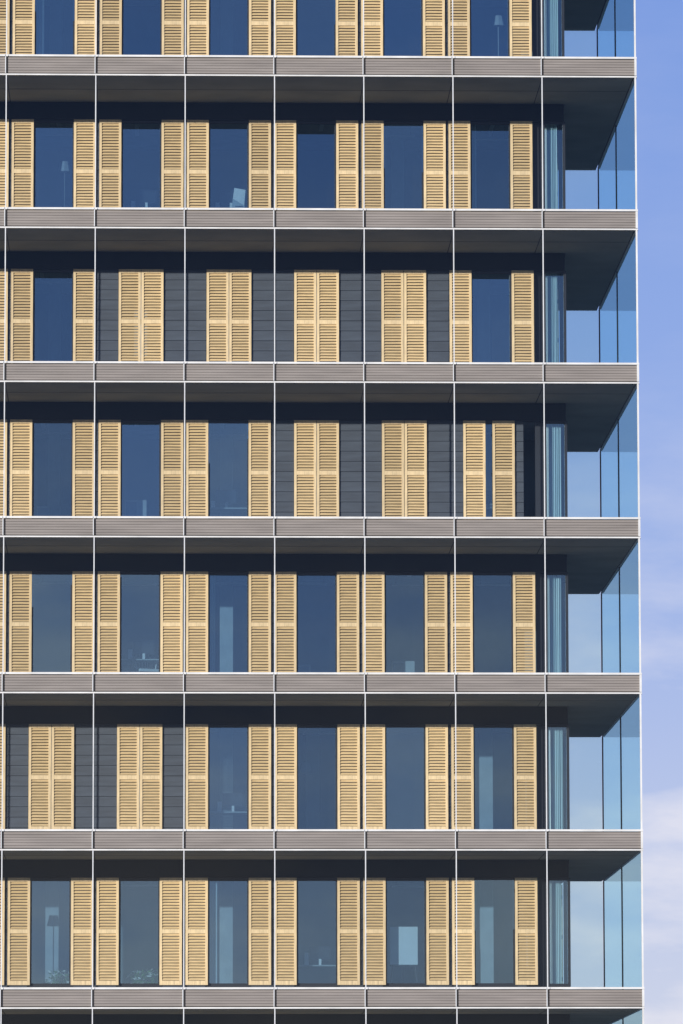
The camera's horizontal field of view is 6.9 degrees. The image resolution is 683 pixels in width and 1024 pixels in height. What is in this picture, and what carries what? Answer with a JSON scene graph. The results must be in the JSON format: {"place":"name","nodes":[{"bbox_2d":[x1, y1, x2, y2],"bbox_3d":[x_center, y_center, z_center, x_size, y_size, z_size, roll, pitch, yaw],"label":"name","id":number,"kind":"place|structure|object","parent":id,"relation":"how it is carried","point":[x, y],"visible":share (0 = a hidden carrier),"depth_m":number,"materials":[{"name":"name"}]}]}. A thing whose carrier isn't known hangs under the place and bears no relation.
{"place":"outdoors","nodes":[
{"label":"outdoors","id":0,"kind":"place"},
{"bbox_2d":[558,0,682,1023],"label":"sky","id":1,"kind":"structure","parent":0,"point":[659,23],"materials":[{"name":"blue"}]},
{"bbox_3d":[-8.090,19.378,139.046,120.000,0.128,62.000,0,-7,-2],"label":"pavement","id":2,"kind":"structure","parent":0,"visible":0},
{"bbox_2d":[32,15,504,973],"bbox_3d":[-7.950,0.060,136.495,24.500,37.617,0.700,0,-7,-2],"label":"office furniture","id":3,"kind":"object","parent":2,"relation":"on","point":[146,647],"visible":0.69,"depth_m":136.18,"materials":[{"name":"paint"}]},
{"bbox_2d":[27,0,537,989],"bbox_3d":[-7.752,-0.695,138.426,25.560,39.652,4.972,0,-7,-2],"label":"interior rooms","id":4,"kind":"object","parent":2,"relation":"on","point":[405,746],"visible":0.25,"depth_m":140.34,"materials":[{"name":"blue glass"}]},
{"bbox_2d":[36,0,562,983],"bbox_3d":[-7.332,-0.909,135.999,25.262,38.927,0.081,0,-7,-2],"label":"curtains","id":5,"kind":"object","parent":4,"relation":"attached to","point":[554,510],"visible":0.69,"depth_m":136.01,"materials":[{"name":"fabric"}]},
{"bbox_2d":[0,102,569,1023],"bbox_3d":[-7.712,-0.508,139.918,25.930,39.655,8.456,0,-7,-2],"label":"wall strips","id":6,"kind":"object","parent":2,"relation":"on","point":[262,562],"depth_m":135.73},
{"bbox_2d":[0,724,28,831],"bbox_3d":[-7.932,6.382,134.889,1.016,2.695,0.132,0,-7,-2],"label":"siding","id":7,"kind":"object","parent":6,"relation":"attached to","point":[16,779],"visible":0.89,"depth_m":134.85,"materials":[{"name":"metal"}]},
{"bbox_2d":[7,878,29,984],"bbox_3d":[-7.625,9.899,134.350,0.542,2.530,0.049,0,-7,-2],"label":"shutter","id":8,"kind":"object","parent":6,"relation":"attached to","point":[18,969],"visible":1,"depth_m":134.32,"materials":[{"name":"brown wood"}]},
{"bbox_2d":[8,571,31,671],"bbox_3d":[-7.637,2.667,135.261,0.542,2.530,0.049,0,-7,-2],"label":"shutter","id":9,"kind":"object","parent":6,"relation":"attached to","point":[17,578],"visible":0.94,"depth_m":135.25,"materials":[{"name":"brown wood"}]},
{"bbox_2d":[9,420,31,515],"bbox_3d":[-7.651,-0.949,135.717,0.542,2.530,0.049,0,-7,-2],"label":"shutter","id":10,"kind":"object","parent":6,"relation":"attached to","point":[21,482],"visible":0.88,"depth_m":135.71,"materials":[{"name":"brown wood"}]},
{"bbox_2d":[10,269,32,363],"bbox_3d":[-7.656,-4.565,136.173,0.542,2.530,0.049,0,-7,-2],"label":"shutter","id":11,"kind":"object","parent":6,"relation":"attached to","point":[22,330],"visible":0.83,"depth_m":136.17,"materials":[{"name":"brown wood"}]},
{"bbox_2d":[28,724,50,828],"bbox_3d":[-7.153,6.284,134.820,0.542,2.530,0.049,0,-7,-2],"label":"shutter","id":12,"kind":"object","parent":6,"relation":"attached to","point":[38,797],"visible":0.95,"depth_m":134.80,"materials":[{"name":"brown wood"}]},
{"bbox_2d":[51,724,73,828],"bbox_3d":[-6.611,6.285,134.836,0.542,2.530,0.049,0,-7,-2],"label":"shutter","id":13,"kind":"object","parent":6,"relation":"attached to","point":[62,799],"visible":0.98,"depth_m":134.81,"materials":[{"name":"brown wood"}]},
{"bbox_2d":[70,878,93,984],"bbox_3d":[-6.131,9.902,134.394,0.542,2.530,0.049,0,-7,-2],"label":"shutter","id":14,"kind":"object","parent":6,"relation":"attached to","point":[81,967],"visible":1,"depth_m":134.37,"materials":[{"name":"brown wood"}]},
{"bbox_2d":[73,878,115,989],"bbox_3d":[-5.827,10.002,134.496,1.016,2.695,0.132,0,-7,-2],"label":"siding","id":15,"kind":"object","parent":6,"relation":"attached to","point":[94,939],"visible":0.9,"depth_m":134.47,"materials":[{"name":"metal"}]},
{"bbox_2d":[96,878,118,984],"bbox_3d":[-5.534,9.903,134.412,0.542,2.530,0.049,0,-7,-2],"label":"shutter","id":16,"kind":"object","parent":15,"relation":"attached to","point":[107,965],"visible":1,"depth_m":134.39,"materials":[{"name":"brown wood"}]},
{"bbox_2d":[74,724,116,831],"bbox_3d":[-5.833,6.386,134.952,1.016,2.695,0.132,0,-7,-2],"label":"siding","id":17,"kind":"object","parent":6,"relation":"attached to","point":[105,774],"visible":0.9,"depth_m":134.90,"materials":[{"name":"wood"}]},
{"bbox_2d":[75,572,116,674],"bbox_3d":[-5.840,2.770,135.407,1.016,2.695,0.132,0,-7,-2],"label":"siding","id":18,"kind":"object","parent":6,"relation":"attached to","point":[96,621],"visible":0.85,"depth_m":135.36,"materials":[{"name":"metal"}]},
{"bbox_2d":[71,571,94,674],"bbox_3d":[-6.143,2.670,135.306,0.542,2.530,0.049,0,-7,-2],"label":"shutter","id":19,"kind":"object","parent":18,"relation":"attached to","point":[82,585],"visible":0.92,"depth_m":135.30,"materials":[{"name":"brown wood"}]},
{"bbox_2d":[97,571,119,674],"bbox_3d":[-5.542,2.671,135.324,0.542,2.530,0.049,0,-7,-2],"label":"shutter","id":20,"kind":"object","parent":18,"relation":"attached to","point":[110,642],"visible":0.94,"depth_m":135.31,"materials":[{"name":"brown wood"}]},
{"bbox_2d":[75,420,117,518],"bbox_3d":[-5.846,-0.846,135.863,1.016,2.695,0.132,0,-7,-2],"label":"siding","id":21,"kind":"object","parent":6,"relation":"attached to","point":[96,467],"visible":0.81,"depth_m":135.83,"materials":[{"name":"metal"}]},
{"bbox_2d":[72,420,94,518],"bbox_3d":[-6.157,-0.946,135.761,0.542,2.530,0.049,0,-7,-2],"label":"shutter","id":22,"kind":"object","parent":21,"relation":"attached to","point":[82,472],"visible":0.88,"depth_m":135.75,"materials":[{"name":"brown wood"}]},
{"bbox_2d":[98,420,120,518],"bbox_3d":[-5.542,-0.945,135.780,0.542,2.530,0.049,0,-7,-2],"label":"shutter","id":23,"kind":"object","parent":21,"relation":"attached to","point":[111,472],"visible":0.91,"depth_m":135.78,"materials":[{"name":"brown wood"}]},
{"bbox_2d":[76,270,118,360],"bbox_3d":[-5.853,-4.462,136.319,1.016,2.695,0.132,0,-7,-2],"label":"siding","id":24,"kind":"object","parent":6,"relation":"attached to","point":[106,326],"visible":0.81,"depth_m":136.29,"materials":[{"name":"metal"}]},
{"bbox_2d":[116,724,138,828],"bbox_3d":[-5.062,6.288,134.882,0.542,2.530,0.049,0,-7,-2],"label":"shutter","id":25,"kind":"object","parent":6,"relation":"attached to","point":[127,799],"visible":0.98,"depth_m":134.86,"materials":[{"name":"brown wood"}]},
{"bbox_2d":[118,269,140,360],"bbox_3d":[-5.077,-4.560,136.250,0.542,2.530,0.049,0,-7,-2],"label":"shutter","id":26,"kind":"object","parent":6,"relation":"attached to","point":[128,321],"visible":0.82,"depth_m":136.26,"materials":[{"name":"brown wood"}]},
{"bbox_2d":[139,724,161,828],"bbox_3d":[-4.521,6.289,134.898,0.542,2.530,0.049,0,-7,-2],"label":"shutter","id":27,"kind":"object","parent":6,"relation":"attached to","point":[150,799],"visible":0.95,"depth_m":134.88,"materials":[{"name":"brown wood"}]},
{"bbox_2d":[141,269,163,360],"bbox_3d":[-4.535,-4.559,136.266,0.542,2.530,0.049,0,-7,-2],"label":"shutter","id":28,"kind":"object","parent":6,"relation":"attached to","point":[151,321],"visible":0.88,"depth_m":136.28,"materials":[{"name":"brown wood"}]},
{"bbox_2d":[162,878,204,989],"bbox_3d":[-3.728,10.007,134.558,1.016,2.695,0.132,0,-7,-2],"label":"siding","id":29,"kind":"object","parent":6,"relation":"attached to","point":[182,931],"visible":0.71,"depth_m":134.53,"materials":[{"name":"metal"}]},
{"bbox_2d":[159,878,181,984],"bbox_3d":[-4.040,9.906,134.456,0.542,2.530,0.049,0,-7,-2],"label":"shutter","id":30,"kind":"object","parent":29,"relation":"attached to","point":[170,964],"visible":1,"depth_m":134.43,"materials":[{"name":"brown wood"}]},
{"bbox_2d":[185,878,207,984],"bbox_3d":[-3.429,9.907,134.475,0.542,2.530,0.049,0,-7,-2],"label":"shutter","id":31,"kind":"object","parent":29,"relation":"attached to","point":[196,964],"visible":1,"depth_m":134.45,"materials":[{"name":"brown wood"}]},
{"bbox_2d":[163,725,204,831],"bbox_3d":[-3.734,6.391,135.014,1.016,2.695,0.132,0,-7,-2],"label":"siding","id":32,"kind":"object","parent":6,"relation":"attached to","point":[173,758],"visible":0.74,"depth_m":134.96,"materials":[{"name":"metal"}]},
{"bbox_2d":[185,724,207,828],"bbox_3d":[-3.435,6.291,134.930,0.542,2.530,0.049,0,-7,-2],"label":"shutter","id":33,"kind":"object","parent":32,"relation":"attached to","point":[196,802],"visible":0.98,"depth_m":134.91,"materials":[{"name":"brown wood"}]},
{"bbox_2d":[163,572,205,674],"bbox_3d":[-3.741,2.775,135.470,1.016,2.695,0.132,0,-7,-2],"label":"siding","id":34,"kind":"object","parent":6,"relation":"attached to","point":[183,623],"visible":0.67,"depth_m":135.43,"materials":[{"name":"metal"}]},
{"bbox_2d":[160,571,182,674],"bbox_3d":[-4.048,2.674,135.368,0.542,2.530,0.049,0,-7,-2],"label":"shutter","id":35,"kind":"object","parent":34,"relation":"attached to","point":[172,591],"visible":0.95,"depth_m":135.36,"materials":[{"name":"brown wood"}]},
{"bbox_2d":[185,571,207,674],"bbox_3d":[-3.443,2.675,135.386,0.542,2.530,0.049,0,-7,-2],"label":"shutter","id":36,"kind":"object","parent":34,"relation":"attached to","point":[198,594],"visible":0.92,"depth_m":135.38,"materials":[{"name":"brown wood"}]},
{"bbox_2d":[164,270,205,361],"bbox_3d":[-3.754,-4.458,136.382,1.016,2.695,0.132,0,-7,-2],"label":"siding","id":37,"kind":"object","parent":6,"relation":"attached to","point":[195,315],"visible":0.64,"depth_m":136.35,"materials":[{"name":"metal"}]},
{"bbox_2d":[164,421,205,515],"bbox_3d":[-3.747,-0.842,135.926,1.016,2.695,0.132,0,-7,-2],"label":"siding","id":38,"kind":"object","parent":6,"relation":"attached to","point":[185,469],"visible":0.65,"depth_m":135.89,"materials":[{"name":"metal"}]},
{"bbox_2d":[160,420,182,515],"bbox_3d":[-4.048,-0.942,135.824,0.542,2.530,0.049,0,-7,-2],"label":"shutter","id":39,"kind":"object","parent":38,"relation":"attached to","point":[171,472],"visible":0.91,"depth_m":135.82,"materials":[{"name":"brown wood"}]},
{"bbox_2d":[185,420,207,515],"bbox_3d":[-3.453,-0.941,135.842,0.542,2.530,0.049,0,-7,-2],"label":"shutter","id":40,"kind":"object","parent":38,"relation":"attached to","point":[196,453],"visible":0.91,"depth_m":135.84,"materials":[{"name":"brown wood"}]},
{"bbox_2d":[164,121,205,207],"bbox_3d":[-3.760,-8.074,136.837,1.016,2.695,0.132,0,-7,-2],"label":"siding","id":41,"kind":"object","parent":6,"relation":"attached to","point":[184,165],"visible":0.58,"depth_m":136.81,"materials":[{"name":"metal"}]},
{"bbox_2d":[161,120,183,207],"bbox_3d":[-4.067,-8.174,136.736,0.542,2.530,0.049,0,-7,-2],"label":"shutter","id":42,"kind":"object","parent":41,"relation":"attached to","point":[169,162],"visible":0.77,"depth_m":136.75,"materials":[{"name":"brown wood"}]},
{"bbox_2d":[206,269,228,361],"bbox_3d":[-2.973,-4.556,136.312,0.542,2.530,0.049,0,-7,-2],"label":"shutter","id":43,"kind":"object","parent":6,"relation":"attached to","point":[217,312],"visible":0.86,"depth_m":136.32,"materials":[{"name":"brown wood"}]},
{"bbox_2d":[229,270,250,361],"bbox_3d":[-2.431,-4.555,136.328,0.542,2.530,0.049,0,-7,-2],"label":"shutter","id":44,"kind":"object","parent":6,"relation":"attached to","point":[245,315],"visible":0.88,"depth_m":136.34,"materials":[{"name":"brown wood"}]},
{"bbox_2d":[251,270,293,361],"bbox_3d":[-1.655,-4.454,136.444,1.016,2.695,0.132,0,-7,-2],"label":"siding","id":45,"kind":"object","parent":6,"relation":"attached to","point":[262,315],"visible":0.81,"depth_m":136.41,"materials":[{"name":"wood"}]},
{"bbox_2d":[251,421,293,516],"bbox_3d":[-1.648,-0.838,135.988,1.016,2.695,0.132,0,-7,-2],"label":"siding","id":46,"kind":"object","parent":6,"relation":"attached to","point":[284,468],"visible":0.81,"depth_m":135.96,"materials":[{"name":"metal"}]},
{"bbox_2d":[248,420,270,515],"bbox_3d":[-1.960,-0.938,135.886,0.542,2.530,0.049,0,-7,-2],"label":"shutter","id":47,"kind":"object","parent":46,"relation":"attached to","point":[261,458],"visible":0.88,"depth_m":135.89,"materials":[{"name":"brown wood"}]},
{"bbox_2d":[251,878,293,989],"bbox_3d":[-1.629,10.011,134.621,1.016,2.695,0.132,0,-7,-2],"label":"siding","id":48,"kind":"object","parent":6,"relation":"attached to","point":[272,932],"visible":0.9,"depth_m":134.59,"materials":[{"name":"metal"}]},
{"bbox_2d":[248,878,270,984],"bbox_3d":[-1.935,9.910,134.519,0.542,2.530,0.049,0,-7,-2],"label":"shutter","id":49,"kind":"object","parent":48,"relation":"attached to","point":[259,961],"visible":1,"depth_m":134.50,"materials":[{"name":"brown wood"}]},
{"bbox_2d":[275,878,296,984],"bbox_3d":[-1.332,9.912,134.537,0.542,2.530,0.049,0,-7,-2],"label":"shutter","id":50,"kind":"object","parent":48,"relation":"attached to","point":[285,961],"visible":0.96,"depth_m":134.51,"materials":[{"name":"brown wood"}]},
{"bbox_2d":[251,725,293,831],"bbox_3d":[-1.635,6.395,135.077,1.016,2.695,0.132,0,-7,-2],"label":"siding","id":51,"kind":"object","parent":6,"relation":"attached to","point":[272,776],"visible":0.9,"depth_m":135.03,"materials":[{"name":"metal"}]},
{"bbox_2d":[248,724,270,828],"bbox_3d":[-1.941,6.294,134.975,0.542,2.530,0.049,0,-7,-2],"label":"shutter","id":52,"kind":"object","parent":51,"relation":"attached to","point":[259,802],"visible":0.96,"depth_m":134.96,"materials":[{"name":"brown wood"}]},
{"bbox_2d":[275,724,296,828],"bbox_3d":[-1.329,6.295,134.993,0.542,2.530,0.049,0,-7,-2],"label":"shutter","id":53,"kind":"object","parent":51,"relation":"attached to","point":[286,802],"visible":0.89,"depth_m":134.98,"materials":[{"name":"brown wood"}]},
{"bbox_2d":[251,572,293,671],"bbox_3d":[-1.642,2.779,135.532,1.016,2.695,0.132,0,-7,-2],"label":"siding","id":54,"kind":"object","parent":6,"relation":"attached to","point":[272,621],"visible":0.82,"depth_m":135.48,"materials":[{"name":"metal"}]},
{"bbox_2d":[248,572,270,671],"bbox_3d":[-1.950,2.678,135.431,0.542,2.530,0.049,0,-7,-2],"label":"shutter","id":55,"kind":"object","parent":54,"relation":"attached to","point":[259,597],"visible":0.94,"depth_m":135.42,"materials":[{"name":"brown wood"}]},
{"bbox_2d":[275,572,295,671],"bbox_3d":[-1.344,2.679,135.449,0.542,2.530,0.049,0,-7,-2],"label":"shutter","id":56,"kind":"object","parent":54,"relation":"attached to","point":[285,600],"visible":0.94,"depth_m":135.44,"materials":[{"name":"brown wood"}]},
{"bbox_2d":[294,420,315,516],"bbox_3d":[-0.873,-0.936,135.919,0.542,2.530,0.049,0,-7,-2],"label":"shutter","id":57,"kind":"object","parent":6,"relation":"attached to","point":[299,426],"visible":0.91,"depth_m":135.93,"materials":[{"name":"brown wood"}]},
{"bbox_2d":[294,270,315,361],"bbox_3d":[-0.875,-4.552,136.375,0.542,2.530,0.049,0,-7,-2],"label":"shutter","id":58,"kind":"object","parent":6,"relation":"attached to","point":[301,321],"visible":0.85,"depth_m":136.38,"materials":[{"name":"brown wood"}]},
{"bbox_2d":[316,420,338,516],"bbox_3d":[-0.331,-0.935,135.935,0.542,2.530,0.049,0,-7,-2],"label":"shutter","id":59,"kind":"object","parent":6,"relation":"attached to","point":[332,465],"visible":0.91,"depth_m":135.94,"materials":[{"name":"brown wood"}]},
{"bbox_2d":[316,270,338,361],"bbox_3d":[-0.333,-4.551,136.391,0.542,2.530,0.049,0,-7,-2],"label":"shutter","id":60,"kind":"object","parent":6,"relation":"attached to","point":[327,328],"visible":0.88,"depth_m":136.39,"materials":[{"name":"brown wood"}]},
{"bbox_2d":[339,271,380,364],"bbox_3d":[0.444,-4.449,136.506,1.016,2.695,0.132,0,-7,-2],"label":"siding","id":61,"kind":"object","parent":6,"relation":"attached to","point":[351,316],"visible":0.81,"depth_m":136.48,"materials":[{"name":"wood"}]},
{"bbox_2d":[339,421,381,516],"bbox_3d":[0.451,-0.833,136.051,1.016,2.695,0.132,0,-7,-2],"label":"siding","id":62,"kind":"object","parent":6,"relation":"attached to","point":[351,468],"visible":0.81,"depth_m":136.01,"materials":[{"name":"wood"}]},
{"bbox_2d":[339,572,381,671],"bbox_3d":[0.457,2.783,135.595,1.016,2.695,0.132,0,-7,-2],"label":"siding","id":63,"kind":"object","parent":6,"relation":"attached to","point":[360,621],"visible":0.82,"depth_m":135.55,"materials":[{"name":"stone"}]},
{"bbox_2d":[336,572,358,671],"bbox_3d":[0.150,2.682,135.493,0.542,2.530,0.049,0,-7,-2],"label":"shutter","id":64,"kind":"object","parent":63,"relation":"attached to","point":[347,603],"visible":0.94,"depth_m":135.49,"materials":[{"name":"brown wood"}]},
{"bbox_2d":[362,572,384,671],"bbox_3d":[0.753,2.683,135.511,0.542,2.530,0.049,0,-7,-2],"label":"shutter","id":65,"kind":"object","parent":63,"relation":"attached to","point":[374,606],"visible":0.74,"depth_m":135.50,"materials":[{"name":"brown wood"}]},
{"bbox_2d":[340,878,382,986],"bbox_3d":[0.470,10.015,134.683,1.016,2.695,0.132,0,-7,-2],"label":"siding","id":66,"kind":"object","parent":6,"relation":"attached to","point":[361,933],"visible":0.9,"depth_m":134.65,"materials":[{"name":"stone"}]},
{"bbox_2d":[337,878,359,984],"bbox_3d":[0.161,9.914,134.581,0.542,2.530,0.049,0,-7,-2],"label":"shutter","id":67,"kind":"object","parent":66,"relation":"attached to","point":[348,959],"visible":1,"depth_m":134.56,"materials":[{"name":"brown wood"}]},
{"bbox_2d":[363,878,385,984],"bbox_3d":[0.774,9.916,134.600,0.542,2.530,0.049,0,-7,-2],"label":"shutter","id":68,"kind":"object","parent":66,"relation":"attached to","point":[375,958],"visible":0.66,"depth_m":134.58,"materials":[{"name":"brown wood"}]},
{"bbox_2d":[340,725,382,831],"bbox_3d":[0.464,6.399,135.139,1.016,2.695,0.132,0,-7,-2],"label":"siding","id":69,"kind":"object","parent":6,"relation":"attached to","point":[361,774],"visible":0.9,"depth_m":135.08,"materials":[{"name":"stone"}]},
{"bbox_2d":[337,724,359,828],"bbox_3d":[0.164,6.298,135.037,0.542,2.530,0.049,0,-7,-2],"label":"shutter","id":70,"kind":"object","parent":69,"relation":"attached to","point":[348,733],"visible":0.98,"depth_m":135.03,"materials":[{"name":"brown wood"}]},
{"bbox_2d":[362,724,384,828],"bbox_3d":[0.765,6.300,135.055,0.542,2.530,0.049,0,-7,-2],"label":"shutter","id":71,"kind":"object","parent":69,"relation":"attached to","point":[375,734],"visible":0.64,"depth_m":135.04,"materials":[{"name":"brown wood"}]},
{"bbox_2d":[381,420,403,516],"bbox_3d":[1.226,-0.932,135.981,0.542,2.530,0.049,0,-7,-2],"label":"shutter","id":72,"kind":"object","parent":6,"relation":"attached to","point":[390,471],"visible":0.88,"depth_m":135.98,"materials":[{"name":"brown wood"}]},
{"bbox_2d":[381,270,403,364],"bbox_3d":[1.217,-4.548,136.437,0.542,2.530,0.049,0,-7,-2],"label":"shutter","id":73,"kind":"object","parent":6,"relation":"attached to","point":[389,331],"visible":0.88,"depth_m":136.44,"materials":[{"name":"brown wood"}]},
{"bbox_2d":[403,270,425,364],"bbox_3d":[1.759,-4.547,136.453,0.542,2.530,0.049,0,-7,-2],"label":"shutter","id":74,"kind":"object","parent":6,"relation":"attached to","point":[415,322],"visible":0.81,"depth_m":136.46,"materials":[{"name":"brown wood"}]},
{"bbox_2d":[404,420,426,516],"bbox_3d":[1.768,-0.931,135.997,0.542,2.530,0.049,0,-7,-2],"label":"shutter","id":75,"kind":"object","parent":6,"relation":"attached to","point":[414,470],"visible":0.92,"depth_m":136.00,"materials":[{"name":"brown wood"}]},
{"bbox_2d":[426,271,468,361],"bbox_3d":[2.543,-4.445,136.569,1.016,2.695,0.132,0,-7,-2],"label":"siding","id":76,"kind":"object","parent":6,"relation":"attached to","point":[437,322],"visible":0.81,"depth_m":136.53,"materials":[{"name":"wood"}]},
{"bbox_2d":[449,270,471,361],"bbox_3d":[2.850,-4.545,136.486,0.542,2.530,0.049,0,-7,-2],"label":"shutter","id":77,"kind":"object","parent":76,"relation":"attached to","point":[462,322],"visible":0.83,"depth_m":136.50,"materials":[{"name":"brown wood"}]},
{"bbox_2d":[427,421,469,516],"bbox_3d":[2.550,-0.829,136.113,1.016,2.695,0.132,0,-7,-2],"label":"siding","id":78,"kind":"object","parent":6,"relation":"attached to","point":[440,468],"visible":0.81,"depth_m":136.07,"materials":[{"name":"wood"}]},
{"bbox_2d":[463,421,485,516],"bbox_3d":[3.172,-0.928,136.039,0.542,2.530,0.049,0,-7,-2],"label":"shutter","id":79,"kind":"object","parent":78,"relation":"attached to","point":[478,442],"visible":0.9,"depth_m":136.03,"materials":[{"name":"brown wood"}]},
{"bbox_2d":[427,572,469,672],"bbox_3d":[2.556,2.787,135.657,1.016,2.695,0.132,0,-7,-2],"label":"siding","id":80,"kind":"object","parent":6,"relation":"attached to","point":[448,628],"visible":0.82,"depth_m":135.61,"materials":[{"name":"stone"}]},
{"bbox_2d":[424,572,446,672],"bbox_3d":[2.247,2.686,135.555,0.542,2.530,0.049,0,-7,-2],"label":"shutter","id":81,"kind":"object","parent":80,"relation":"attached to","point":[435,609],"visible":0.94,"depth_m":135.56,"materials":[{"name":"brown wood"}]},
{"bbox_2d":[450,572,472,672],"bbox_3d":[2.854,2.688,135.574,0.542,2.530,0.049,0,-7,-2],"label":"shutter","id":82,"kind":"object","parent":80,"relation":"attached to","point":[464,612],"visible":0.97,"depth_m":135.57,"materials":[{"name":"brown wood"}]},
{"bbox_2d":[428,725,470,831],"bbox_3d":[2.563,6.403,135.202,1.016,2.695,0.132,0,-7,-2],"label":"siding","id":83,"kind":"object","parent":6,"relation":"attached to","point":[449,776],"visible":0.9,"depth_m":135.15,"materials":[{"name":"stone"}]},
{"bbox_2d":[425,724,447,828],"bbox_3d":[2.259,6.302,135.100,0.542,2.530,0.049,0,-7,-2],"label":"shutter","id":84,"kind":"object","parent":83,"relation":"attached to","point":[436,738],"visible":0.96,"depth_m":135.09,"materials":[{"name":"brown wood"}]},
{"bbox_2d":[451,724,473,828],"bbox_3d":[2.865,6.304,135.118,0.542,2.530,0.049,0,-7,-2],"label":"shutter","id":85,"kind":"object","parent":83,"relation":"attached to","point":[464,739],"visible":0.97,"depth_m":135.10,"materials":[{"name":"brown wood"}]},
{"bbox_2d":[429,878,471,986],"bbox_3d":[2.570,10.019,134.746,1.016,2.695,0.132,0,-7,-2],"label":"siding","id":86,"kind":"object","parent":6,"relation":"attached to","point":[450,935],"visible":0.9,"depth_m":134.71,"materials":[{"name":"stone"}]},
{"bbox_2d":[426,878,448,984],"bbox_3d":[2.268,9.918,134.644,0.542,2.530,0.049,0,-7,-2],"label":"shutter","id":87,"kind":"object","parent":86,"relation":"attached to","point":[437,956],"visible":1,"depth_m":134.62,"materials":[{"name":"brown wood"}]},
{"bbox_2d":[451,878,474,984],"bbox_3d":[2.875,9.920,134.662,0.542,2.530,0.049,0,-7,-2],"label":"shutter","id":88,"kind":"object","parent":86,"relation":"attached to","point":[465,956],"visible":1,"depth_m":134.64,"materials":[{"name":"brown wood"}]},
{"bbox_2d":[514,274,522,359],"bbox_3d":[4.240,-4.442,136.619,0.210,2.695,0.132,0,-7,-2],"label":"siding","id":89,"kind":"object","parent":6,"relation":"on","point":[518,317],"visible":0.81,"depth_m":136.60,"materials":[{"name":"stone"}]},
{"bbox_2d":[511,270,533,361],"bbox_3d":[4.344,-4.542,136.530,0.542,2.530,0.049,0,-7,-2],"label":"shutter","id":90,"kind":"object","parent":89,"relation":"attached to","point":[522,322],"visible":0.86,"depth_m":136.54,"materials":[{"name":"brown wood"}]},
{"bbox_2d":[515,421,523,516],"bbox_3d":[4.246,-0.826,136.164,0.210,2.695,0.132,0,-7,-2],"label":"siding","id":91,"kind":"object","parent":6,"relation":"on","point":[519,491],"visible":0.81,"depth_m":136.12,"materials":[{"name":"wood"}]},
{"bbox_2d":[492,421,514,516],"bbox_3d":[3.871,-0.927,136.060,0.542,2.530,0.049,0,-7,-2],"label":"shutter","id":92,"kind":"object","parent":91,"relation":"attached to","point":[502,484],"visible":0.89,"depth_m":136.06,"materials":[{"name":"brown wood"}]},
{"bbox_2d":[515,578,524,670],"bbox_3d":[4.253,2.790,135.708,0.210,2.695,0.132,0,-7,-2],"label":"siding","id":93,"kind":"object","parent":6,"relation":"on","point":[520,622],"visible":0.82,"depth_m":135.66,"materials":[{"name":"stone"}]},
{"bbox_2d":[512,572,535,672],"bbox_3d":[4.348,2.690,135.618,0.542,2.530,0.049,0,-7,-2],"label":"shutter","id":94,"kind":"object","parent":93,"relation":"attached to","point":[525,615],"visible":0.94,"depth_m":135.61,"materials":[{"name":"brown wood"}]},
{"bbox_2d":[517,728,525,831],"bbox_3d":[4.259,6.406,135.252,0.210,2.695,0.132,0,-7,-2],"label":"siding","id":95,"kind":"object","parent":6,"relation":"on","point":[521,782],"visible":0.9,"depth_m":135.18,"materials":[{"name":"stone"}]},
{"bbox_2d":[513,724,536,828],"bbox_3d":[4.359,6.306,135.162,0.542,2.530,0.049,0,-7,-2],"label":"shutter","id":96,"kind":"object","parent":95,"relation":"attached to","point":[525,743],"visible":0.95,"depth_m":135.15,"materials":[{"name":"brown wood"}]},
{"bbox_2d":[518,884,526,986],"bbox_3d":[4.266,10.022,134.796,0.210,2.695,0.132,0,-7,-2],"label":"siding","id":97,"kind":"object","parent":6,"relation":"on","point":[522,933],"visible":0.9,"depth_m":134.77,"materials":[{"name":"stone"}]},
{"bbox_2d":[514,878,537,984],"bbox_3d":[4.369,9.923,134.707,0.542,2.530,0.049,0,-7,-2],"label":"shutter","id":98,"kind":"object","parent":97,"relation":"attached to","point":[526,953],"visible":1,"depth_m":134.68,"materials":[{"name":"brown wood"}]},
{"bbox_2d":[532,0,570,986],"bbox_3d":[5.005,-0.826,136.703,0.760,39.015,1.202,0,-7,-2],"label":"corner window frames","id":99,"kind":"structure","parent":6,"relation":"on","point":[539,512],"depth_m":136.17,"materials":[{"name":"grey metal"}]},
{"bbox_2d":[0,0,643,1023],"bbox_3d":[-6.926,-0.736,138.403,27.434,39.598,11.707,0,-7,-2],"label":"glazing profiles","id":100,"kind":"object","parent":2,"relation":"on","point":[364,514],"visible":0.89,"depth_m":132.93,"materials":[{"name":"metal"}]},
{"bbox_3d":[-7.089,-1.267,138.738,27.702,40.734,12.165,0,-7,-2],"label":"rear walls and roof","id":101,"kind":"object","parent":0,"visible":0},
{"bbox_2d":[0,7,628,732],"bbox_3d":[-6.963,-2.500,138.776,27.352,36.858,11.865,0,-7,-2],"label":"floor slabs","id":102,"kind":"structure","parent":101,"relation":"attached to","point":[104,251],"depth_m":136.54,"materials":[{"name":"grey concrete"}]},
{"bbox_2d":[0,0,642,1006],"bbox_3d":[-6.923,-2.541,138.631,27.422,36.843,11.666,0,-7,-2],"label":"slab edge bands","id":103,"kind":"object","parent":102,"relation":"attached to","point":[276,840],"visible":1,"depth_m":132.56,"materials":[{"name":"grey concrete"}]},
{"bbox_2d":[0,0,644,1023],"bbox_3d":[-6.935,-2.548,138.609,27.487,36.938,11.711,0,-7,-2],"label":"aluminium rails","id":104,"kind":"object","parent":102,"relation":"on","point":[544,364],"visible":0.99,"depth_m":132.68,"materials":[{"name":"grey metal"}]},
{"bbox_2d":[0,0,639,1023],"bbox_3d":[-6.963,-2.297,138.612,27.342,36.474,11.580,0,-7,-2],"label":"soffit panels","id":105,"kind":"object","parent":101,"relation":"attached to","point":[592,106],"visible":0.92,"depth_m":134.81,"materials":[{"name":"grey concrete"}]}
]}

